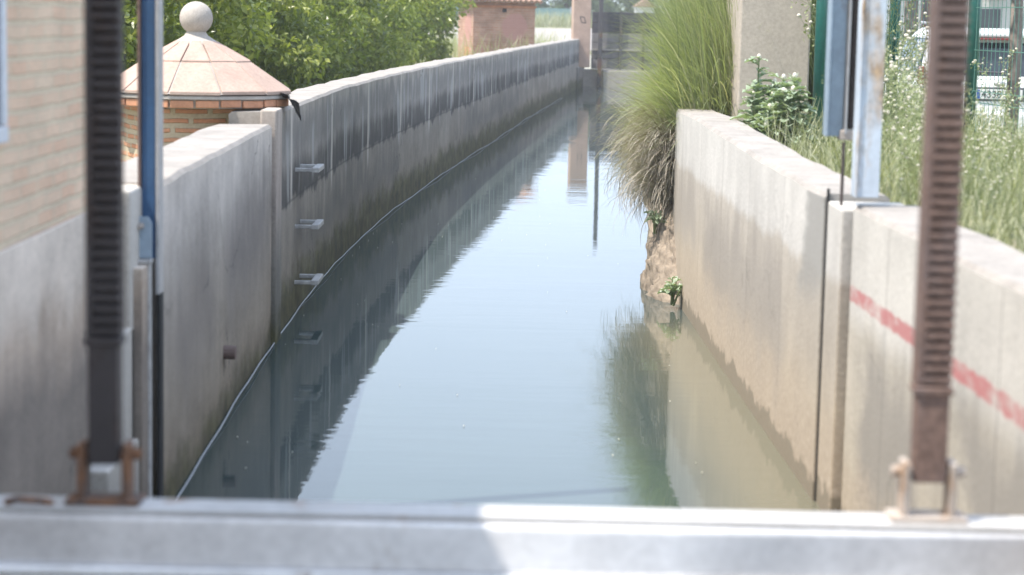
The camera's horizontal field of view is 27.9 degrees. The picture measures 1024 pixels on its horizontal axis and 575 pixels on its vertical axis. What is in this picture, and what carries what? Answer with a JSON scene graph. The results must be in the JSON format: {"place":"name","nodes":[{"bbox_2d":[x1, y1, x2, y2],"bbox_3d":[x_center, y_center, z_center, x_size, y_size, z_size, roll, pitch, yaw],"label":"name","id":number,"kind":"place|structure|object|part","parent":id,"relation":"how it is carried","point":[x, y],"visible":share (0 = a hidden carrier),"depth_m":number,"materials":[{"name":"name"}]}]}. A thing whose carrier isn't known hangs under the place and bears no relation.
{"place":"outdoors","nodes":[
{"label":"outdoors","id":0,"kind":"place"},
{"bbox_2d":[173,86,821,511],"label":"canal water","id":1,"kind":"structure","parent":0,"point":[553,346],"depth_m":11.66,"materials":[{"name":"grey liquid"}]},
{"bbox_2d":[176,98,560,498],"bbox_3d":[-0.417,-1.771,28.634,0.726,0.031,46.268,2,8,3],"label":"rope","id":2,"kind":"object","parent":1,"relation":"on","point":[290,321],"visible":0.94,"depth_m":12.05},
{"bbox_2d":[640,201,678,304],"bbox_3d":[1.452,-0.228,15.041,1.001,1.130,1.541,1,7,0],"label":"soil heap","id":3,"kind":"object","parent":1,"relation":"in","point":[659,270],"visible":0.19,"depth_m":15.10,"materials":[{"name":"brown soil"}]},
{"bbox_2d":[643,208,666,233],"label":"weed sprig","id":4,"kind":"object","parent":3,"relation":"hanging from","point":[655,220],"visible":0.93,"depth_m":15.23,"materials":[{"name":"green plant"}]},
{"bbox_2d":[657,276,682,305],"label":"weed sprig","id":5,"kind":"object","parent":3,"relation":"attached to","point":[673,287],"visible":0.98,"depth_m":14.36,"materials":[{"name":"green plant"}]},
{"bbox_2d":[429,27,591,50],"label":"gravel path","id":6,"kind":"structure","parent":0,"point":[562,32],"depth_m":94.70,"materials":[{"name":"beige gravel"}]},
{"bbox_2d":[535,26,591,54],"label":"ground","id":7,"kind":"structure","parent":0,"point":[556,27],"depth_m":109.88,"materials":[{"name":"white concrete"}]},
{"bbox_2d":[455,7,571,24],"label":"screen fence","id":8,"kind":"object","parent":7,"relation":"on","point":[555,10],"visible":0.05,"depth_m":116.95,"materials":[{"name":"white"}]},
{"bbox_2d":[439,10,597,27],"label":"tall weeds","id":9,"kind":"object","parent":7,"relation":"on","point":[542,21],"visible":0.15,"depth_m":112.24,"materials":[{"name":"green plant"}]},
{"bbox_2d":[527,0,620,13],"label":"tree","id":10,"kind":"object","parent":7,"relation":"on","point":[567,4],"visible":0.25,"depth_m":126.57,"materials":[{"name":"green plant"}]},
{"bbox_2d":[591,0,672,14],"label":"tree","id":11,"kind":"object","parent":7,"relation":"on","point":[630,9],"visible":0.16,"depth_m":132.79,"materials":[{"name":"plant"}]},
{"bbox_2d":[633,0,654,12],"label":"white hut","id":12,"kind":"object","parent":7,"relation":"on","point":[638,4],"visible":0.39,"depth_m":99.08,"materials":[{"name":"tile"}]},
{"bbox_2d":[546,0,664,69],"label":"sky","id":13,"kind":"structure","parent":0,"point":[549,0],"materials":[{"name":"white"}]},
{"bbox_2d":[646,199,663,236],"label":"earth bank","id":14,"kind":"structure","parent":0,"point":[650,224],"depth_m":19.18,"materials":[{"name":"soil"}]},
{"bbox_2d":[721,90,1023,254],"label":"ground","id":15,"kind":"structure","parent":0,"point":[1014,242],"depth_m":9.80,"materials":[{"name":"green plant"}]},
{"bbox_2d":[583,69,665,87],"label":"gate sill","id":16,"kind":"structure","parent":15,"relation":"on","point":[589,77],"depth_m":60.18,"materials":[{"name":"grey concrete"}]},
{"bbox_2d":[591,0,670,86],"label":"board gate","id":17,"kind":"structure","parent":16,"relation":"on","point":[601,42],"depth_m":60.15,"materials":[{"name":"metal"}]},
{"bbox_2d":[729,54,781,129],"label":"thistle","id":18,"kind":"object","parent":15,"relation":"on","point":[757,87],"visible":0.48,"depth_m":13.51,"materials":[{"name":"green plant"}]},
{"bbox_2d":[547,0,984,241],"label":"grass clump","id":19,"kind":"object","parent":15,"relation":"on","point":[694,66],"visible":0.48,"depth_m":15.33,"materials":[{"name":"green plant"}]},
{"bbox_2d":[726,0,811,128],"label":"rendered pillar","id":20,"kind":"structure","parent":15,"relation":"on","point":[786,51],"depth_m":14.48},
{"bbox_2d":[746,103,800,146],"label":"thistle","id":21,"kind":"object","parent":15,"relation":"on","point":[755,123],"visible":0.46,"depth_m":12.93,"materials":[{"name":"green plant"}]},
{"bbox_2d":[673,109,889,500],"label":"canal wall","id":22,"kind":"structure","parent":15,"relation":"on","point":[749,217],"depth_m":10.54,"materials":[{"name":"concrete"}]},
{"bbox_2d":[757,73,808,142],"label":"thistle","id":23,"kind":"object","parent":15,"relation":"on","point":[785,84],"visible":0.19,"depth_m":13.25,"materials":[{"name":"green plant"}]},
{"bbox_2d":[762,72,821,147],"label":"thistle","id":24,"kind":"object","parent":15,"relation":"on","point":[785,104],"visible":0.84,"depth_m":12.80,"materials":[{"name":"green plant"}]},
{"bbox_2d":[791,0,815,57],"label":"flowering weed","id":25,"kind":"object","parent":15,"relation":"on","point":[805,25],"visible":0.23,"depth_m":14.31,"materials":[{"name":"plant"}]},
{"bbox_2d":[821,75,885,159],"bbox_3d":[1.673,-0.759,10.248,0.289,0.631,0.332,0,8,-11],"label":"flowering weed","id":26,"kind":"object","parent":15,"relation":"on","point":[884,111],"visible":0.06,"depth_m":10.30,"materials":[{"name":"plant"}]},
{"bbox_2d":[884,28,902,74],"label":"hedge bush","id":27,"kind":"object","parent":15,"relation":"on","point":[887,38],"depth_m":35.33,"materials":[{"name":"green plant"}]},
{"bbox_2d":[882,30,911,112],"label":"flowering weed","id":28,"kind":"object","parent":15,"relation":"on","point":[906,38],"visible":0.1,"depth_m":11.77,"materials":[{"name":"plant"}]},
{"bbox_2d":[880,111,921,198],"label":"flowering weed","id":29,"kind":"object","parent":15,"relation":"on","point":[900,142],"visible":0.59,"depth_m":8.96,"materials":[{"name":"plant"}]},
{"bbox_2d":[884,0,918,85],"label":"flowering weed","id":30,"kind":"object","parent":15,"relation":"on","point":[889,22],"visible":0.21,"depth_m":15.87,"materials":[{"name":"plant"}]},
{"bbox_2d":[881,66,923,202],"bbox_3d":[1.829,-0.690,9.607,0.467,0.672,0.345,6,9,35],"label":"flowering weed","id":31,"kind":"object","parent":15,"relation":"on","point":[908,97],"visible":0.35,"depth_m":9.63,"materials":[{"name":"plant"}]},
{"bbox_2d":[882,53,923,165],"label":"flowering weed","id":32,"kind":"object","parent":15,"relation":"on","point":[899,79],"visible":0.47,"depth_m":10.60,"materials":[{"name":"plant"}]},
{"bbox_2d":[885,42,920,106],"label":"flowering weed","id":33,"kind":"object","parent":15,"relation":"on","point":[902,73],"visible":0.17,"depth_m":15.21,"materials":[{"name":"plant"}]},
{"bbox_2d":[882,47,925,154],"bbox_3d":[2.203,-1.005,11.803,0.373,0.746,0.505,3,8,13],"label":"flowering weed","id":34,"kind":"object","parent":15,"relation":"on","point":[894,100],"visible":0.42,"depth_m":11.75,"materials":[{"name":"plant"}]},
{"bbox_2d":[882,22,926,164],"bbox_3d":[2.085,-0.975,11.045,0.440,0.891,0.230,0,8,-7],"label":"flowering weed","id":35,"kind":"object","parent":15,"relation":"on","point":[914,60],"visible":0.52,"depth_m":11.03,"materials":[{"name":"plant"}]},
{"bbox_2d":[882,0,928,124],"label":"flowering weed","id":36,"kind":"object","parent":15,"relation":"on","point":[915,25],"visible":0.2,"depth_m":14.44,"materials":[{"name":"plant"}]},
{"bbox_2d":[887,75,923,194],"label":"flowering weed","id":37,"kind":"object","parent":15,"relation":"on","point":[901,96],"visible":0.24,"depth_m":9.94,"materials":[{"name":"plant"}]},
{"bbox_2d":[885,21,926,152],"bbox_3d":[2.260,-1.169,12.530,0.581,0.896,0.428,8,10,41],"label":"flowering weed","id":38,"kind":"object","parent":15,"relation":"on","point":[919,42],"visible":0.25,"depth_m":12.45,"materials":[{"name":"plant"}]},
{"bbox_2d":[886,37,925,139],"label":"flowering weed","id":39,"kind":"object","parent":15,"relation":"on","point":[903,80],"visible":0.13,"depth_m":13.21,"materials":[{"name":"plant"}]},
{"bbox_2d":[896,68,923,142],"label":"flowering weed","id":40,"kind":"object","parent":15,"relation":"on","point":[912,104],"visible":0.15,"depth_m":13.44,"materials":[{"name":"plant"}]},
{"bbox_2d":[903,0,917,46],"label":"street tree","id":41,"kind":"object","parent":15,"relation":"on","point":[906,13],"visible":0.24,"depth_m":32.64,"materials":[{"name":"green plant"}]},
{"bbox_2d":[897,42,925,111],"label":"flowering weed","id":42,"kind":"object","parent":15,"relation":"on","point":[911,75],"visible":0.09,"depth_m":13.07,"materials":[{"name":"plant"}]},
{"bbox_2d":[811,0,1023,145],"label":"fence","id":43,"kind":"object","parent":15,"relation":"on","point":[973,48],"visible":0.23,"depth_m":14.47,"materials":[{"name":"green metal"}]},
{"bbox_2d":[914,76,924,130],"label":"flowering weed","id":44,"kind":"object","parent":15,"relation":"on","point":[922,103],"visible":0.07,"depth_m":10.18,"materials":[{"name":"plant"}]},
{"bbox_2d":[816,201,1023,515],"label":"canal wall","id":45,"kind":"structure","parent":15,"relation":"on","point":[866,399],"depth_m":7.25,"materials":[{"name":"beige concrete"}]},
{"bbox_2d":[0,0,1023,574],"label":"sluice gate","id":46,"kind":"structure","parent":45,"relation":"attached to","point":[82,530],"depth_m":4.53,"materials":[{"name":"grey metal"}]},
{"bbox_2d":[814,0,886,501],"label":"gate guide frame","id":47,"kind":"object","parent":45,"relation":"attached to","point":[854,68],"visible":0.97,"depth_m":8.04,"materials":[{"name":"grey metal"}]},
{"bbox_2d":[921,0,928,27],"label":"street post","id":48,"kind":"object","parent":15,"relation":"on","point":[923,10],"visible":0.1,"depth_m":37.56,"materials":[{"name":"metal"}]},
{"bbox_2d":[895,77,969,204],"bbox_3d":[1.913,-0.635,9.338,0.289,0.631,0.332,-1,8,-17],"label":"flowering weed","id":49,"kind":"object","parent":15,"relation":"on","point":[917,164],"visible":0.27,"depth_m":9.41,"materials":[{"name":"plant"}]},
{"bbox_2d":[899,86,965,157],"bbox_3d":[2.279,-0.891,11.224,0.354,0.668,0.185,2,8,6],"label":"flowering weed","id":50,"kind":"object","parent":15,"relation":"on","point":[914,119],"visible":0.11,"depth_m":11.24,"materials":[{"name":"plant"}]},
{"bbox_2d":[902,97,974,174],"bbox_3d":[2.015,-0.704,9.796,0.342,0.651,0.147,4,8,20],"label":"flowering weed","id":51,"kind":"object","parent":15,"relation":"on","point":[918,137],"visible":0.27,"depth_m":9.80,"materials":[{"name":"plant"}]},
{"bbox_2d":[883,21,1023,141],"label":"parked car","id":52,"kind":"object","parent":15,"relation":"on","point":[986,40],"visible":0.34,"depth_m":23.56,"materials":[{"name":"white paint"}]},
{"bbox_3d":[4.806,-2.789,24.722,0.195,0.420,1.675,1,7,2],"label":"side window","id":53,"kind":"part","parent":52,"relation":"part of","materials":[{"name":"grey glass"}]},
{"bbox_3d":[5.548,-2.606,23.603,1.395,0.380,0.181,1,7,2],"label":"rear window","id":54,"kind":"part","parent":52,"relation":"part of","materials":[{"name":"grey glass"}]},
{"bbox_2d":[962,71,995,187],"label":"flowering weed","id":55,"kind":"object","parent":15,"relation":"on","point":[983,115],"visible":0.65,"depth_m":9.94,"materials":[{"name":"plant"}]},
{"bbox_2d":[961,111,999,199],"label":"flowering weed","id":56,"kind":"object","parent":15,"relation":"on","point":[969,158],"visible":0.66,"depth_m":9.03,"materials":[{"name":"plant"}]},
{"bbox_2d":[960,151,1010,236],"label":"flowering weed","id":57,"kind":"object","parent":15,"relation":"on","point":[972,160],"visible":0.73,"depth_m":8.20,"materials":[{"name":"plant"}]},
{"bbox_2d":[970,48,1023,139],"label":"flowering weed","id":58,"kind":"object","parent":15,"relation":"on","point":[1002,71],"visible":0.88,"depth_m":13.49,"materials":[{"name":"plant"}]},
{"bbox_2d":[979,93,1016,173],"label":"flowering weed","id":59,"kind":"object","parent":15,"relation":"on","point":[1000,129],"visible":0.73,"depth_m":10.71,"materials":[{"name":"plant"}]},
{"bbox_2d":[974,144,1023,227],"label":"flowering weed","id":60,"kind":"object","parent":15,"relation":"on","point":[992,164],"visible":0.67,"depth_m":8.57,"materials":[{"name":"plant"}]},
{"bbox_2d":[979,115,1023,189],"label":"flowering weed","id":61,"kind":"object","parent":15,"relation":"on","point":[1004,144],"visible":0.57,"depth_m":9.95,"materials":[{"name":"plant"}]},
{"bbox_2d":[986,106,1022,194],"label":"flowering weed","id":62,"kind":"object","parent":15,"relation":"on","point":[1006,153],"visible":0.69,"depth_m":9.74,"materials":[{"name":"plant"}]},
{"bbox_2d":[985,84,1023,158],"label":"flowering weed","id":63,"kind":"object","parent":15,"relation":"on","point":[1008,95],"visible":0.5,"depth_m":11.09,"materials":[{"name":"plant"}]},
{"bbox_2d":[1003,0,1022,136],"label":"street tree","id":64,"kind":"object","parent":15,"relation":"on","point":[1013,27],"visible":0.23,"depth_m":19.44,"materials":[{"name":"plant"}]},
{"bbox_2d":[1002,112,1023,211],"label":"flowering weed","id":65,"kind":"object","parent":15,"relation":"on","point":[1012,123],"visible":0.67,"depth_m":9.40,"materials":[{"name":"plant"}]},
{"bbox_2d":[885,0,1023,62],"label":"white house","id":66,"kind":"structure","parent":0,"point":[987,20],"depth_m":41.60,"materials":[{"name":"tile"}]},
{"bbox_2d":[980,9,1000,27],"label":"window","id":67,"kind":"structure","parent":66,"relation":"in","point":[983,19],"depth_m":41.60,"materials":[{"name":"grey glass"}]},
{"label":"ground","id":68,"kind":"structure","parent":0,"visible":0},
{"bbox_2d":[0,0,90,495],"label":"brick building","id":69,"kind":"structure","parent":68,"relation":"on","point":[43,388],"depth_m":6.46,"materials":[{"name":"brick"}]},
{"bbox_2d":[0,0,8,143],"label":"window","id":70,"kind":"structure","parent":69,"relation":"in","point":[4,130],"depth_m":5.88,"materials":[{"name":"grey glass"}]},
{"bbox_2d":[90,184,147,497],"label":"slot block","id":71,"kind":"structure","parent":68,"relation":"on","point":[106,477],"depth_m":7.78,"materials":[{"name":"concrete"}]},
{"bbox_2d":[123,0,136,54],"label":"orange tree","id":72,"kind":"object","parent":68,"relation":"on","point":[130,48],"visible":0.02,"depth_m":17.79,"materials":[{"name":"green plant"}]},
{"bbox_2d":[123,0,213,70],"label":"orange tree","id":73,"kind":"object","parent":68,"relation":"on","point":[170,15],"visible":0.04,"depth_m":20.53,"materials":[{"name":"green plant"}]},
{"bbox_2d":[123,0,276,60],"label":"orange tree","id":74,"kind":"object","parent":68,"relation":"on","point":[248,13],"visible":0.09,"depth_m":24.05,"materials":[{"name":"green plant"}]},
{"bbox_2d":[124,108,281,497],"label":"canal wall","id":75,"kind":"structure","parent":68,"relation":"on","point":[222,205],"depth_m":9.79,"materials":[{"name":"grey concrete"}]},
{"bbox_2d":[137,0,163,497],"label":"gate guide frame","id":76,"kind":"object","parent":75,"relation":"attached to","point":[150,93],"visible":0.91,"depth_m":7.89,"materials":[{"name":"blue paint"}]},
{"bbox_2d":[124,1,290,160],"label":"tile hut","id":77,"kind":"object","parent":68,"relation":"on","point":[208,81],"visible":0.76,"depth_m":12.73,"materials":[{"name":"beige tile"}]},
{"bbox_2d":[281,93,300,119],"bbox_3d":[-1.411,-1.136,12.961,0.217,0.190,0.134,3,8,16],"label":"plastic scrap","id":78,"kind":"object","parent":77,"relation":"on","point":[295,104],"visible":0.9,"depth_m":12.93,"materials":[{"name":"black plastic"}]},
{"bbox_2d":[173,0,338,91],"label":"orange tree","id":79,"kind":"object","parent":68,"relation":"on","point":[275,61],"visible":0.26,"depth_m":27.61,"materials":[{"name":"green plant"}]},
{"bbox_2d":[185,0,373,89],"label":"orange tree","id":80,"kind":"object","parent":68,"relation":"on","point":[340,59],"visible":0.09,"depth_m":31.28,"materials":[{"name":"green plant"}]},
{"bbox_2d":[304,0,403,80],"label":"orange tree","id":81,"kind":"object","parent":68,"relation":"on","point":[373,24],"visible":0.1,"depth_m":34.84,"materials":[{"name":"green plant"}]},
{"bbox_2d":[319,0,431,74],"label":"orange tree","id":82,"kind":"object","parent":68,"relation":"on","point":[404,18],"visible":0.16,"depth_m":38.48,"materials":[{"name":"green plant"}]},
{"bbox_2d":[229,39,583,329],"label":"canal wall","id":83,"kind":"structure","parent":68,"relation":"on","point":[362,154],"depth_m":20.16,"materials":[{"name":"concrete"}]},
{"bbox_2d":[360,0,454,69],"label":"orange tree","id":84,"kind":"object","parent":68,"relation":"on","point":[427,26],"visible":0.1,"depth_m":43.30,"materials":[{"name":"green plant"}]},
{"bbox_2d":[408,0,477,64],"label":"orange tree","id":85,"kind":"object","parent":68,"relation":"on","point":[442,51],"visible":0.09,"depth_m":47.70,"materials":[{"name":"green plant"}]},
{"bbox_2d":[420,25,570,62],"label":"dry weeds","id":86,"kind":"object","parent":68,"relation":"on","point":[454,43],"visible":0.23,"depth_m":51.78,"materials":[{"name":"beige plant"}]},
{"bbox_2d":[456,0,542,56],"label":"brick hut","id":87,"kind":"structure","parent":68,"relation":"on","point":[514,19],"depth_m":51.67,"materials":[{"name":"brick"}]},
{"bbox_2d":[571,0,590,66],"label":"brick pillar","id":88,"kind":"structure","parent":68,"relation":"on","point":[581,22],"depth_m":58.15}
]}

